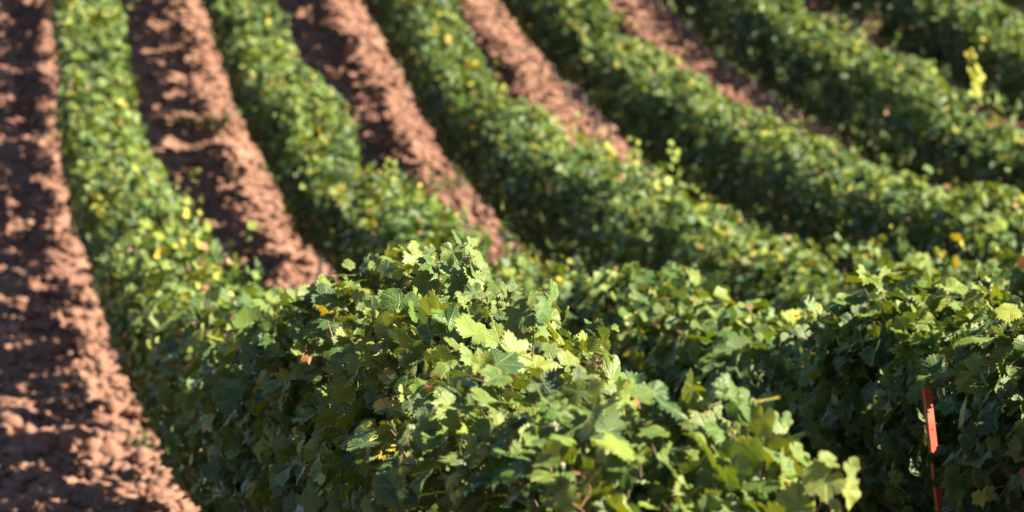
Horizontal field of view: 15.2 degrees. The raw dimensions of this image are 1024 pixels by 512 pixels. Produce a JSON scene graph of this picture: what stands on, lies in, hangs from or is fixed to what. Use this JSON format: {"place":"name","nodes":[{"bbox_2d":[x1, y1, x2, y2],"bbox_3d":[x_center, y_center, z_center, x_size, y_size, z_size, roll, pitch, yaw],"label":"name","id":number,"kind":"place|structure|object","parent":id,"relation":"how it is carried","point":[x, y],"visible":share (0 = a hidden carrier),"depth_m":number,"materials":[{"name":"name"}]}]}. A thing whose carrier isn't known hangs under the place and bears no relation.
{"place":"outdoors","nodes":[
{"label":"outdoors","id":0,"kind":"place"},
{"bbox_2d":[0,0,1022,511],"bbox_3d":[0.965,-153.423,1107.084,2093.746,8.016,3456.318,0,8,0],"label":"ground","id":1,"kind":"structure","parent":0,"point":[618,142],"depth_m":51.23,"materials":[{"name":"red soil"}]},
{"bbox_2d":[125,429,156,448],"bbox_3d":[-2.732,1.402,28.291,0.225,0.213,0.399,-1,8,-9],"label":"weed","id":2,"kind":"object","parent":1,"relation":"on","point":[135,442],"visible":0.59,"depth_m":28.27,"materials":[{"name":"green plant"}]},
{"bbox_2d":[157,106,232,128],"bbox_3d":[-4.131,-1.803,49.978,1.032,0.244,1.588,0,8,0],"label":"weed","id":3,"kind":"object","parent":1,"relation":"on","point":[224,119],"visible":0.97,"depth_m":49.73,"materials":[{"name":"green plant"}]},
{"bbox_2d":[386,167,468,194],"bbox_3d":[-1.081,-0.941,47.468,1.183,0.242,1.601,-3,9,-23],"label":"weed","id":4,"kind":"object","parent":1,"relation":"on","point":[438,187],"visible":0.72,"depth_m":47.16,"materials":[{"name":"green plant"}]},
{"bbox_2d":[49,0,860,511],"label":"vine row","id":5,"kind":"object","parent":1,"relation":"on","point":[443,382],"visible":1,"depth_m":12.15,"materials":[{"name":"green plant"}]},
{"bbox_2d":[200,0,1023,511],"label":"vine row","id":6,"kind":"object","parent":1,"relation":"on","point":[844,378],"visible":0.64,"depth_m":17.43,"materials":[{"name":"green plant"}]},
{"bbox_2d":[360,0,1023,319],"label":"vine row","id":7,"kind":"object","parent":1,"relation":"on","point":[597,205],"visible":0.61,"depth_m":37.22,"materials":[{"name":"green plant"}]},
{"bbox_2d":[497,0,1023,278],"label":"vine row","id":8,"kind":"object","parent":1,"relation":"on","point":[744,163],"visible":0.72,"depth_m":40.92,"materials":[{"name":"green plant"}]},
{"bbox_2d":[743,95,816,137],"bbox_3d":[3.370,-1.663,49.404,1.107,0.707,1.613,0,8,0],"label":"dry weed","id":9,"kind":"object","parent":1,"relation":"on","point":[784,117],"visible":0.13,"depth_m":49.48,"materials":[{"name":"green plant"}]},
{"bbox_2d":[804,117,856,150],"bbox_3d":[3.840,-1.201,46.438,0.927,0.951,1.219,5,9,30],"label":"dry weed","id":10,"kind":"object","parent":1,"relation":"on","point":[819,133],"visible":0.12,"depth_m":46.57,"materials":[{"name":"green plant"}]},
{"bbox_2d":[646,0,1023,193],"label":"vine row","id":11,"kind":"object","parent":1,"relation":"on","point":[852,77],"visible":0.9,"depth_m":45.63,"materials":[{"name":"green plant"}]},
{"bbox_2d":[821,1,886,51],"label":"dry weed","id":12,"kind":"object","parent":1,"relation":"on","point":[873,39],"visible":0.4,"depth_m":54.65,"materials":[{"name":"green plant"}]},
{"bbox_2d":[807,0,1023,130],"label":"vine row","id":13,"kind":"object","parent":1,"relation":"on","point":[940,33],"visible":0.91,"depth_m":49.57,"materials":[{"name":"green plant"}]},
{"bbox_2d":[921,386,942,511],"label":"vineyard stake","id":14,"kind":"object","parent":1,"relation":"on","point":[930,424],"visible":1,"depth_m":13.81,"materials":[{"name":"orange paint"}]},
{"bbox_2d":[983,0,1023,22],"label":"vine row","id":15,"kind":"object","parent":1,"relation":"on","point":[1018,5],"visible":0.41,"depth_m":54.38,"materials":[{"name":"green plant"}]}
]}

